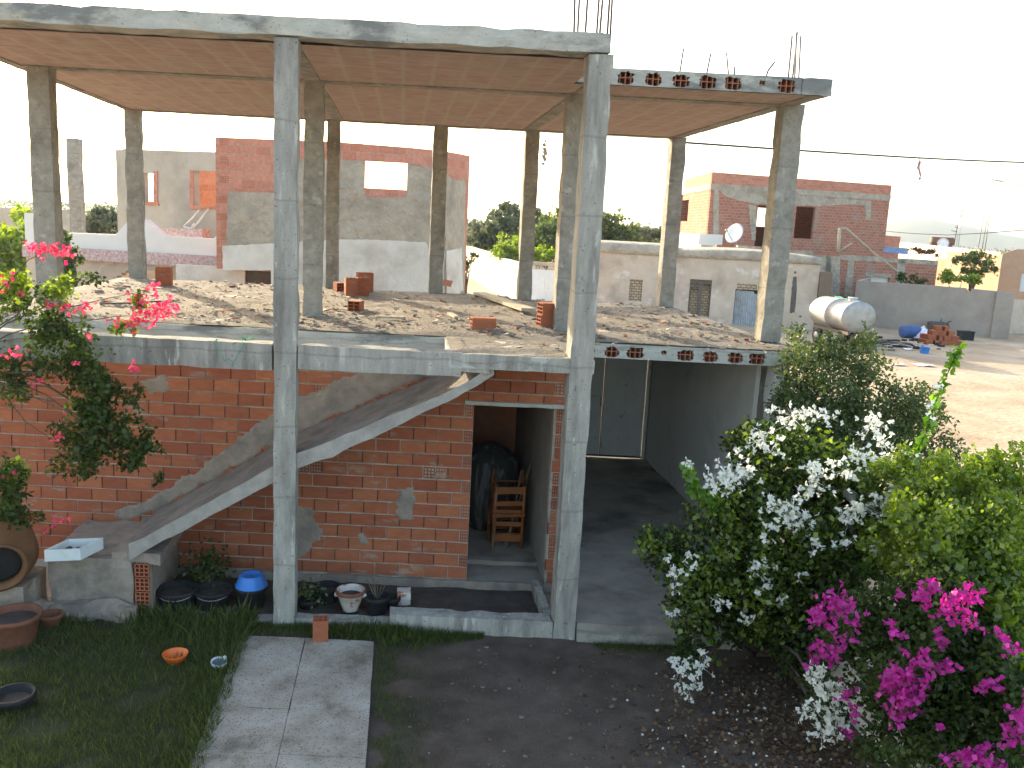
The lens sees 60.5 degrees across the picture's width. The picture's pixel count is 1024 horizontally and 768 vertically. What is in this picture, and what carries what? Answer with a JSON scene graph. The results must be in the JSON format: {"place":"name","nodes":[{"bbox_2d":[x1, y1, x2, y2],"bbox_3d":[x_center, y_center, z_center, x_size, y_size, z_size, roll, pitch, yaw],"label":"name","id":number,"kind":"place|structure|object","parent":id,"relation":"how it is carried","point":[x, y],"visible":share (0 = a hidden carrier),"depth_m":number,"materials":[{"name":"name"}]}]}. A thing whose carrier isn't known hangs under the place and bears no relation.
{"place":"outdoors","nodes":[
{"label":"outdoors","id":0,"kind":"place"},
{"bbox_2d":[0,208,69,269],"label":"boundary wall","id":1,"kind":"structure","parent":0,"point":[5,217],"depth_m":47.00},
{"bbox_2d":[66,138,85,232],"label":"concrete pillar","id":2,"kind":"structure","parent":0,"point":[75,175],"depth_m":29.50,"materials":[{"name":"concrete"}]},
{"bbox_2d":[191,636,373,767],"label":"path","id":3,"kind":"structure","parent":0,"point":[323,722],"depth_m":7.64,"materials":[{"name":"concrete"}]},
{"bbox_2d":[313,615,328,641],"bbox_3d":[-1.937,2.497,8.884,0.150,0.270,0.140,1,11,-10],"label":"hollow brick","id":4,"kind":"object","parent":3,"relation":"on","point":[320,628],"visible":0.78,"depth_m":8.82,"materials":[{"name":"brick"}]},
{"bbox_2d":[155,574,537,615],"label":"bed soil","id":5,"kind":"structure","parent":0,"point":[459,599],"depth_m":9.98,"materials":[{"name":"soil"}]},
{"bbox_2d":[156,580,198,611],"bbox_3d":[-3.615,2.317,9.487,0.430,0.240,0.427,2,10,-7],"label":"rubber tub","id":6,"kind":"object","parent":5,"relation":"on","point":[176,592],"visible":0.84,"depth_m":9.45,"materials":[{"name":"rubber"}]},
{"bbox_2d":[194,580,232,610],"bbox_3d":[-3.247,2.329,9.554,0.410,0.230,0.407,2,10,-7],"label":"rubber tub","id":7,"kind":"object","parent":5,"relation":"on","point":[207,594],"visible":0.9,"depth_m":9.49,"materials":[{"name":"rubber"}]},
{"bbox_2d":[235,586,267,610],"bbox_3d":[-2.843,2.323,9.584,0.340,0.270,0.338,2,10,-7],"label":"bucket","id":8,"kind":"object","parent":5,"relation":"on","point":[258,598],"visible":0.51,"depth_m":9.46,"materials":[{"name":"plastic"}]},
{"bbox_2d":[235,570,267,591],"bbox_3d":[-2.833,2.131,9.548,0.344,0.137,0.342,2,10,-7],"label":"basin","id":9,"kind":"object","parent":8,"relation":"on","point":[251,580],"visible":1,"depth_m":9.45,"materials":[{"name":"blue plastic"}]},
{"bbox_2d":[297,574,327,610],"bbox_3d":[-2.223,2.314,9.604,0.499,0.454,0.329,2,10,-7],"label":"flower pot","id":10,"kind":"object","parent":5,"relation":"on","point":[310,601],"visible":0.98,"depth_m":9.56,"materials":[{"name":"black rubber"}]},
{"bbox_2d":[314,580,339,604],"bbox_3d":[-2.065,2.341,9.787,0.300,0.200,0.298,2,10,-7],"label":"flower pot","id":11,"kind":"object","parent":5,"relation":"on","point":[331,598],"visible":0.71,"depth_m":9.72,"materials":[{"name":"plastic"}]},
{"bbox_2d":[334,583,365,612],"bbox_3d":[-1.757,2.339,9.545,0.347,0.240,0.324,2,10,-7],"label":"flower pot","id":12,"kind":"object","parent":5,"relation":"on","point":[350,596],"visible":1,"depth_m":9.48,"materials":[{"name":"ceramic"}]},
{"bbox_2d":[364,573,389,615],"bbox_3d":[-1.465,2.276,9.531,0.280,0.418,0.278,2,10,-7],"label":"flower pot","id":13,"kind":"object","parent":5,"relation":"on","point":[376,602],"visible":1,"depth_m":9.49,"materials":[{"name":"black plastic"}]},
{"bbox_2d":[383,593,400,608],"bbox_3d":[-1.322,2.399,9.670,0.190,0.120,0.189,2,10,-7],"label":"flower pot","id":14,"kind":"object","parent":5,"relation":"on","point":[394,601],"visible":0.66,"depth_m":9.62,"materials":[{"name":"black plastic"}]},
{"bbox_2d":[397,587,410,604],"bbox_3d":[-1.205,2.361,9.768,0.155,0.154,0.145,2,10,-7],"label":"tin can","id":15,"kind":"object","parent":5,"relation":"on","point":[404,593],"visible":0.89,"depth_m":9.71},
{"bbox_2d":[0,199,1023,724],"bbox_3d":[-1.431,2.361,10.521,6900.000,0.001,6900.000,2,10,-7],"label":"ground","id":16,"kind":"structure","parent":0,"point":[984,399],"depth_m":28.32,"materials":[{"name":"sand"}]},
{"bbox_2d":[0,203,32,301],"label":"garden tree","id":17,"kind":"object","parent":16,"relation":"on","point":[11,244],"visible":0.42,"depth_m":33.67,"materials":[{"name":"green plant"}]},
{"bbox_2d":[0,566,46,605],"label":"stone block","id":18,"kind":"object","parent":16,"relation":"on","point":[30,588],"depth_m":8.98,"materials":[{"name":"stone"}]},
{"bbox_2d":[0,519,38,591],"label":"clay jar","id":19,"kind":"object","parent":18,"relation":"on","point":[19,552],"visible":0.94,"depth_m":8.79,"materials":[{"name":"brown ceramic"}]},
{"bbox_2d":[63,229,84,286],"bbox_3d":[-10.946,-2.032,21.685,0.849,3.685,0.737,2,10,-7],"label":"vine","id":20,"kind":"object","parent":16,"relation":"on","point":[71,266],"visible":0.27,"depth_m":21.45,"materials":[{"name":"green plant"}]},
{"bbox_2d":[85,201,117,233],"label":"garden tree","id":21,"kind":"object","parent":16,"relation":"on","point":[99,219],"visible":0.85,"depth_m":51.54,"materials":[{"name":"green plant"}]},
{"bbox_2d":[22,149,216,296],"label":"white house","id":22,"kind":"structure","parent":16,"relation":"on","point":[184,187],"depth_m":25.23,"materials":[{"name":"paint"}]},
{"bbox_2d":[183,209,208,228],"bbox_3d":[-9.031,-4.604,25.093,0.977,0.840,0.060,8,11,24],"label":"plastic pipe","id":23,"kind":"object","parent":22,"relation":"on","point":[194,225],"visible":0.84,"depth_m":25.09,"materials":[{"name":"white paint"}]},
{"bbox_2d":[173,537,239,587],"bbox_3d":[-3.422,2.057,9.839,0.710,0.739,0.659,11,13,37],"label":"weed","id":24,"kind":"object","parent":16,"relation":"on","point":[207,562],"visible":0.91,"depth_m":9.78,"materials":[{"name":"green plant"}]},
{"bbox_2d":[176,137,469,293],"bbox_3d":[-4.644,-3.139,23.394,6.786,6.866,4.904,5,10,9],"label":"rendered annex","id":25,"kind":"object","parent":16,"relation":"on","point":[384,236],"visible":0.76,"depth_m":21.46,"materials":[{"name":"brick"}]},
{"bbox_2d":[0,0,832,649],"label":"unfinished house","id":26,"kind":"structure","parent":16,"relation":"on","point":[296,450],"depth_m":10.13,"materials":[{"name":"concrete"}]},
{"bbox_2d":[44,538,102,561],"bbox_3d":[-4.503,1.702,9.035,0.295,0.122,0.495,5,11,13],"label":"foam box","id":27,"kind":"object","parent":26,"relation":"on","point":[73,549],"visible":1,"depth_m":8.97,"materials":[{"name":"white plastic"}]},
{"bbox_2d":[99,299,179,304],"bbox_3d":[-4.837,-1.074,11.498,0.097,0.021,1.151,10,12,33],"label":"steel rod","id":28,"kind":"object","parent":26,"relation":"on","point":[131,303],"visible":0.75,"depth_m":11.27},
{"bbox_2d":[155,267,172,285],"bbox_3d":[-5.676,-1.754,14.322,0.240,0.300,0.200,0,11,-13],"label":"hollow brick","id":29,"kind":"object","parent":26,"relation":"on","point":[163,276],"visible":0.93,"depth_m":14.23,"materials":[{"name":"brick"}]},
{"bbox_2d":[333,282,343,291],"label":"hollow brick","id":30,"kind":"object","parent":26,"relation":"on","point":[338,286],"visible":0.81,"depth_m":14.77,"materials":[{"name":"brick"}]},
{"bbox_2d":[344,277,357,295],"bbox_3d":[-2.585,-1.555,14.083,0.190,0.300,0.160,-1,11,-21],"label":"hollow brick","id":31,"kind":"object","parent":26,"relation":"on","point":[350,286],"visible":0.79,"depth_m":14.01,"materials":[{"name":"brick"}]},
{"bbox_2d":[348,300,363,311],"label":"broken brick","id":32,"kind":"object","parent":26,"relation":"on","point":[356,305],"visible":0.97,"depth_m":11.95,"materials":[{"name":"brick"}]},
{"bbox_2d":[356,277,368,295],"bbox_3d":[-2.429,-1.583,14.278,0.190,0.300,0.160,-1,11,-19],"label":"hollow brick","id":33,"kind":"object","parent":26,"relation":"on","point":[363,286],"visible":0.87,"depth_m":14.21,"materials":[{"name":"brick"}]},
{"bbox_2d":[356,272,373,290],"bbox_3d":[-2.528,-1.747,15.069,0.260,0.330,0.180,-2,11,-24],"label":"hollow brick","id":34,"kind":"object","parent":26,"relation":"on","point":[370,275],"visible":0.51,"depth_m":15.01,"materials":[{"name":"brick"}]},
{"bbox_2d":[0,277,780,353],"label":"rubble","id":35,"kind":"object","parent":26,"relation":"on","point":[191,319],"visible":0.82,"depth_m":11.37,"materials":[{"name":"soil"}]},
{"bbox_2d":[376,315,405,318],"bbox_3d":[-1.536,-0.847,11.140,0.368,0.028,0.071,2,10,-7],"label":"wood offcut","id":36,"kind":"object","parent":26,"relation":"on","point":[392,317],"visible":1,"depth_m":11.11,"materials":[{"name":"brown wood"}]},
{"bbox_2d":[470,316,496,329],"bbox_3d":[-0.347,-0.723,10.555,0.290,0.155,0.190,1,11,-11],"label":"hollow brick","id":37,"kind":"object","parent":26,"relation":"on","point":[480,323],"visible":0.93,"depth_m":10.47,"materials":[{"name":"brick"}]},
{"bbox_2d":[469,442,519,530],"bbox_3d":[-0.290,1.391,12.118,0.851,1.141,0.848,2,10,-7],"label":"cloth bale","id":38,"kind":"object","parent":26,"relation":"on","point":[499,458],"visible":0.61,"depth_m":11.80},
{"bbox_2d":[473,292,535,310],"bbox_3d":[-0.169,-1.343,14.118,0.220,0.068,3.015,0,11,-16],"label":"plank","id":39,"kind":"object","parent":26,"relation":"on","point":[508,302],"visible":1,"depth_m":13.70,"materials":[{"name":"brown wood"}]},
{"bbox_2d":[487,486,526,548],"bbox_3d":[-0.072,1.677,11.397,0.430,0.863,0.459,1,11,-11],"label":"wooden chair","id":40,"kind":"object","parent":26,"relation":"on","point":[509,490],"visible":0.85,"depth_m":11.22,"materials":[{"name":"brown wood"}]},
{"bbox_2d":[490,469,525,542],"bbox_3d":[-0.057,1.583,11.432,0.430,0.863,0.459,2,10,-5],"label":"wooden chair","id":41,"kind":"object","parent":40,"relation":"on","point":[512,509],"visible":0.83,"depth_m":11.30,"materials":[{"name":"brown wood"}]},
{"bbox_2d":[505,471,521,547],"bbox_3d":[0.030,1.631,11.444,0.040,0.958,0.360,8,11,25],"label":"wooden pole","id":42,"kind":"object","parent":26,"relation":"on","point":[512,518],"visible":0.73,"depth_m":11.45,"materials":[{"name":"brown wood"}]},
{"bbox_2d":[503,462,531,545],"bbox_3d":[0.080,1.567,11.483,0.460,1.079,0.045,-7,14,-44],"label":"wooden pole","id":43,"kind":"object","parent":26,"relation":"on","point":[521,495],"visible":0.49,"depth_m":11.50,"materials":[{"name":"brown wood"}]},
{"bbox_2d":[536,314,552,326],"bbox_3d":[0.467,-0.821,11.329,0.260,0.150,0.200,0,11,-14],"label":"hollow brick","id":44,"kind":"object","parent":26,"relation":"on","point":[544,320],"visible":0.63,"depth_m":11.23,"materials":[{"name":"brick"}]},
{"bbox_2d":[537,302,552,314],"bbox_3d":[0.483,-0.972,11.313,0.260,0.150,0.200,-1,11,-19],"label":"hollow brick","id":45,"kind":"object","parent":44,"relation":"on","point":[544,308],"visible":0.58,"depth_m":11.21,"materials":[{"name":"brick"}]},
{"bbox_2d":[541,132,547,165],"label":"hanging scraps","id":46,"kind":"object","parent":26,"relation":"hanging from","point":[544,151],"visible":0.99,"depth_m":15.16,"materials":[{"name":"plastic"}]},
{"bbox_2d":[586,357,651,459],"bbox_3d":[1.487,0.179,15.775,1.934,2.310,0.119,3,10,-1],"label":"metal door","id":47,"kind":"structure","parent":26,"relation":"in","point":[624,394],"depth_m":15.82,"materials":[{"name":"metal"}]},
{"bbox_2d":[686,142,1023,162],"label":"cable","id":48,"kind":"object","parent":26,"relation":"attached to","point":[712,144],"visible":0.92,"depth_m":18.16,"materials":[{"name":"rubber"}]},
{"bbox_2d":[465,252,478,292],"bbox_3d":[-2.013,-4.592,40.212,0.963,2.954,0.647,2,10,-7],"label":"lane bush","id":49,"kind":"object","parent":16,"relation":"on","point":[475,256],"visible":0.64,"depth_m":40.00,"materials":[{"name":"green plant"}]},
{"bbox_2d":[465,245,485,284],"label":"lane wall","id":50,"kind":"structure","parent":16,"relation":"on","point":[476,273],"depth_m":63.53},
{"bbox_2d":[466,209,535,250],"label":"olive tree","id":51,"kind":"object","parent":16,"relation":"on","point":[487,234],"visible":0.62,"depth_m":67.52,"materials":[{"name":"green plant"}]},
{"bbox_2d":[483,251,534,298],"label":"lane wall","id":52,"kind":"structure","parent":16,"relation":"on","point":[500,277],"depth_m":53.03,"materials":[{"name":"paint"}]},
{"bbox_2d":[531,261,554,300],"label":"yard gate","id":53,"kind":"structure","parent":52,"relation":"attached to","point":[540,279],"depth_m":47.26,"materials":[{"name":"grey metal"}]},
{"bbox_2d":[0,195,1018,252],"bbox_3d":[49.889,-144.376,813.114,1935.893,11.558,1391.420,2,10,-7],"label":"distant woods","id":54,"kind":"object","parent":16,"relation":"on","point":[114,205],"visible":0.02,"depth_m":479.07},
{"bbox_2d":[978,177,1004,248],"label":"pylon","id":55,"kind":"object","parent":54,"relation":"on","point":[988,211],"visible":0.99,"depth_m":169.96,"materials":[{"name":"grey metal"}]},
{"bbox_2d":[486,201,553,240],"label":"eucalyptus tree","id":56,"kind":"object","parent":16,"relation":"on","point":[507,207],"visible":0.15,"depth_m":74.70,"materials":[{"name":"green plant"}]},
{"bbox_2d":[487,231,555,267],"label":"hedge","id":57,"kind":"object","parent":16,"relation":"on","point":[513,254],"visible":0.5,"depth_m":53.38,"materials":[{"name":"green plant"}]},
{"bbox_2d":[486,205,558,284],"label":"olive tree","id":58,"kind":"object","parent":16,"relation":"on","point":[545,232],"visible":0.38,"depth_m":59.38,"materials":[{"name":"green plant"}]},
{"bbox_2d":[467,218,659,262],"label":"scrub","id":59,"kind":"object","parent":16,"relation":"on","point":[471,222],"visible":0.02,"depth_m":105.34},
{"bbox_2d":[601,207,646,241],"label":"dark tree","id":60,"kind":"object","parent":16,"relation":"on","point":[621,232],"visible":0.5,"depth_m":61.80,"materials":[{"name":"green plant"}]},
{"bbox_2d":[627,223,660,242],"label":"dark tree","id":61,"kind":"object","parent":16,"relation":"on","point":[646,232],"visible":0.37,"depth_m":79.44,"materials":[{"name":"green plant"}]},
{"bbox_2d":[597,240,832,330],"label":"old house","id":62,"kind":"structure","parent":16,"relation":"on","point":[719,284],"depth_m":42.49,"materials":[{"name":"paint"}]},
{"bbox_2d":[687,279,711,316],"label":"window frame","id":63,"kind":"structure","parent":62,"relation":"in","point":[700,282],"depth_m":42.66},
{"bbox_2d":[725,223,742,247],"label":"satellite dish","id":64,"kind":"object","parent":62,"relation":"on","point":[734,232],"visible":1,"depth_m":48.06,"materials":[{"name":"grey metal"}]},
{"bbox_2d":[733,290,757,325],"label":"tin door","id":65,"kind":"structure","parent":62,"relation":"in","point":[745,301],"depth_m":42.43,"materials":[{"name":"metal"}]},
{"bbox_2d":[809,296,875,345],"bbox_3d":[13.665,-2.529,35.745,1.529,2.048,3.658,1,11,-12],"label":"water tanker","id":66,"kind":"object","parent":16,"relation":"on","point":[844,316],"visible":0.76,"depth_m":35.36,"materials":[{"name":"metal"}]},
{"bbox_2d":[762,313,969,561],"bbox_3d":[3.980,0.955,10.275,2.484,3.411,2.018,2,10,-7],"label":"bush","id":67,"kind":"object","parent":16,"relation":"on","point":[849,404],"visible":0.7,"depth_m":9.89,"materials":[{"name":"green plant"}]},
{"bbox_2d":[788,336,944,350],"bbox_3d":[15.778,-1.813,37.891,6.545,0.128,4.268,-3,12,-28],"label":"debris","id":68,"kind":"object","parent":16,"relation":"on","point":[892,343],"visible":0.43,"depth_m":37.47,"materials":[{"name":"grey"}]},
{"bbox_2d":[765,585,980,767],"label":"garden wall","id":69,"kind":"structure","parent":16,"relation":"on","point":[838,672],"depth_m":7.83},
{"bbox_2d":[898,325,921,337],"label":"barrel","id":70,"kind":"object","parent":16,"relation":"on","point":[908,331],"visible":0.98,"depth_m":40.33,"materials":[{"name":"blue plastic"}]},
{"bbox_2d":[895,271,928,284],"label":"shrub","id":71,"kind":"object","parent":16,"relation":"on","point":[901,276],"visible":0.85,"depth_m":46.42,"materials":[{"name":"green plant"}]},
{"bbox_2d":[908,247,940,259],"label":"dry bush","id":72,"kind":"object","parent":16,"relation":"on","point":[920,251],"visible":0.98,"depth_m":56.81,"materials":[{"name":"brown plant"}]},
{"bbox_2d":[844,439,1023,671],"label":"shrub","id":73,"kind":"object","parent":16,"relation":"on","point":[937,509],"visible":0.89,"depth_m":7.09,"materials":[{"name":"green plant"}]},
{"bbox_2d":[855,278,1014,338],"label":"block wall","id":74,"kind":"structure","parent":16,"relation":"on","point":[984,313],"depth_m":43.62,"materials":[{"name":"concrete"}]},
{"bbox_2d":[928,318,951,329],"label":"scrap heap","id":75,"kind":"object","parent":16,"relation":"on","point":[932,323],"visible":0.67,"depth_m":43.51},
{"bbox_2d":[935,258,945,285],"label":"ochre wall","id":76,"kind":"structure","parent":16,"relation":"on","point":[941,264],"depth_m":65.54,"materials":[{"name":"paint"}]},
{"bbox_2d":[936,268,984,290],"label":"shrub","id":77,"kind":"object","parent":16,"relation":"on","point":[947,276],"visible":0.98,"depth_m":47.83,"materials":[{"name":"green plant"}]},
{"bbox_2d":[956,330,975,340],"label":"crate","id":78,"kind":"object","parent":16,"relation":"on","point":[965,335],"visible":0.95,"depth_m":40.67,"materials":[{"name":"black plastic"}]},
{"bbox_2d":[950,249,999,290],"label":"garden tree","id":79,"kind":"object","parent":16,"relation":"on","point":[972,257],"visible":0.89,"depth_m":54.77,"materials":[{"name":"green plant"}]},
{"bbox_2d":[0,0,1023,237],"label":"sky","id":80,"kind":"structure","parent":0,"point":[912,78],"materials":[{"name":"white"}]},
{"bbox_2d":[192,623,889,767],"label":"yard ground","id":81,"kind":"structure","parent":0,"point":[514,654],"depth_m":7.92,"materials":[{"name":"soil"}]},
{"bbox_2d":[0,626,512,767],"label":"dry grass","id":82,"kind":"structure","parent":81,"relation":"on","point":[384,718],"depth_m":7.68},
{"bbox_2d":[0,592,677,767],"bbox_3d":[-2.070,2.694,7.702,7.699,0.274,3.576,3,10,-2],"label":"grass","id":83,"kind":"structure","parent":81,"relation":"on","point":[243,622],"depth_m":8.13,"materials":[{"name":"plant"}]},
{"bbox_2d":[0,682,36,714],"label":"bowl","id":84,"kind":"object","parent":83,"relation":"on","point":[26,692],"visible":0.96,"depth_m":7.50,"materials":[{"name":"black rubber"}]},
{"bbox_2d":[0,603,42,651],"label":"flower pot","id":85,"kind":"object","parent":83,"relation":"on","point":[19,623],"visible":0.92,"depth_m":8.43,"materials":[{"name":"ceramic"}]},
{"bbox_2d":[40,609,62,627],"bbox_3d":[-4.693,2.408,8.944,0.220,0.150,0.218,2,10,-7],"label":"flower pot","id":86,"kind":"object","parent":83,"relation":"on","point":[51,621],"visible":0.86,"depth_m":8.90,"materials":[{"name":"ceramic"}]},
{"bbox_2d":[0,239,179,534],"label":"bougainvillea","id":87,"kind":"object","parent":83,"relation":"on","point":[97,418],"visible":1,"depth_m":8.20,"materials":[{"name":"green plant"}]},
{"bbox_2d":[162,647,188,665],"bbox_3d":[-3.189,2.607,8.317,0.236,0.123,0.236,2,10,-7],"label":"plastic bowl","id":88,"kind":"object","parent":83,"relation":"on","point":[172,652],"visible":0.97,"depth_m":8.35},
{"bbox_2d":[211,655,226,668],"bbox_3d":[-2.767,2.640,8.289,0.150,0.078,0.149,-2,11,-25],"label":"dish","id":89,"kind":"object","parent":83,"relation":"on","point":[216,660],"visible":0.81,"depth_m":8.29,"materials":[{"name":"ceramic"}]},
{"bbox_2d":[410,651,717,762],"bbox_3d":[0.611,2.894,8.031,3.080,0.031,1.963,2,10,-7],"label":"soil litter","id":90,"kind":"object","parent":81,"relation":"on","point":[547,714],"visible":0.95,"depth_m":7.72,"materials":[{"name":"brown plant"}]},
{"bbox_2d":[401,641,853,767],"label":"pebbles","id":91,"kind":"object","parent":81,"relation":"on","point":[569,709],"visible":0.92,"depth_m":7.94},
{"bbox_2d":[518,648,874,767],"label":"fallen leaves","id":92,"kind":"object","parent":81,"relation":"on","point":[813,748],"visible":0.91,"depth_m":7.71,"materials":[{"name":"brown plant"}]},
{"bbox_2d":[626,653,868,767],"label":"fallen petals","id":93,"kind":"object","parent":81,"relation":"on","point":[753,753],"visible":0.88,"depth_m":7.59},
{"bbox_2d":[632,341,967,749],"bbox_3d":[2.713,1.244,8.272,3.053,3.464,2.412,-7,14,-44],"label":"bougainvillea","id":94,"kind":"object","parent":81,"relation":"on","point":[816,514],"visible":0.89,"depth_m":8.18,"materials":[{"name":"green plant"}]},
{"bbox_2d":[816,477,858,538],"bbox_3d":[3.144,1.174,8.580,0.110,0.482,0.643,0,11,-14],"label":"pipe","id":95,"kind":"object","parent":94,"relation":"on","point":[849,498],"visible":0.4,"depth_m":8.29,"materials":[{"name":"metal"}]},
{"bbox_2d":[774,653,842,734],"bbox_3d":[2.777,2.851,8.579,0.122,0.128,1.837,2,10,-7],"label":"log","id":96,"kind":"object","parent":81,"relation":"on","point":[796,679],"visible":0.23,"depth_m":8.38,"materials":[{"name":"brown wood"}]},
{"bbox_2d":[802,551,1023,767],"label":"bougainvillea","id":97,"kind":"object","parent":81,"relation":"on","point":[944,677],"visible":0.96,"depth_m":6.26,"materials":[{"name":"green plant"}]},
{"bbox_2d":[678,172,900,277],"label":"brick house","id":98,"kind":"structure","parent":0,"point":[715,205],"depth_m":53.38,"materials":[{"name":"red brick"}]},
{"bbox_2d":[883,246,907,258],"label":"solar panel","id":99,"kind":"object","parent":98,"relation":"on","point":[895,250],"visible":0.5,"depth_m":55.98,"materials":[{"name":"blue glass"}]},
{"bbox_2d":[699,244,937,298],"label":"terrace block","id":100,"kind":"structure","parent":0,"point":[848,271],"depth_m":49.29,"materials":[{"name":"concrete"}]},
{"bbox_2d":[836,227,908,280],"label":"timber prop","id":101,"kind":"object","parent":100,"relation":"on","point":[858,240],"visible":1,"depth_m":46.75,"materials":[{"name":"brown wood"}]},
{"bbox_2d":[869,277,887,281],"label":"window pane","id":102,"kind":"structure","parent":100,"relation":"in","point":[874,279],"depth_m":49.57,"materials":[{"name":"white paint"}]},
{"bbox_2d":[886,230,1021,234],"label":"power line","id":103,"kind":"object","parent":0,"point":[954,234],"visible":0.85,"depth_m":108.72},
{"bbox_2d":[885,220,1023,249],"bbox_3d":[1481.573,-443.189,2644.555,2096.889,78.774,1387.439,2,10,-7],"label":"hills","id":104,"kind":"structure","parent":0,"point":[923,228],"depth_m":2205.26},
{"bbox_2d":[898,242,1019,290],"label":"cream house","id":105,"kind":"structure","parent":0,"point":[942,250],"depth_m":82.39,"materials":[{"name":"paint"}]},
{"bbox_2d":[929,236,954,246],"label":"roof tank","id":106,"kind":"object","parent":105,"relation":"on","point":[933,240],"visible":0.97,"depth_m":87.73,"materials":[{"name":"plastic"}]},
{"bbox_2d":[937,238,948,246],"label":"satellite dish","id":107,"kind":"object","parent":105,"relation":"on","point":[944,242],"visible":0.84,"depth_m":79.95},
{"bbox_2d":[943,249,1023,299],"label":"ochre house","id":108,"kind":"structure","parent":0,"point":[1010,273],"depth_m":57.96,"materials":[{"name":"paint"}]},
{"bbox_2d":[1009,299,1023,333],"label":"boundary wall","id":109,"kind":"structure","parent":0,"point":[1017,323],"depth_m":44.97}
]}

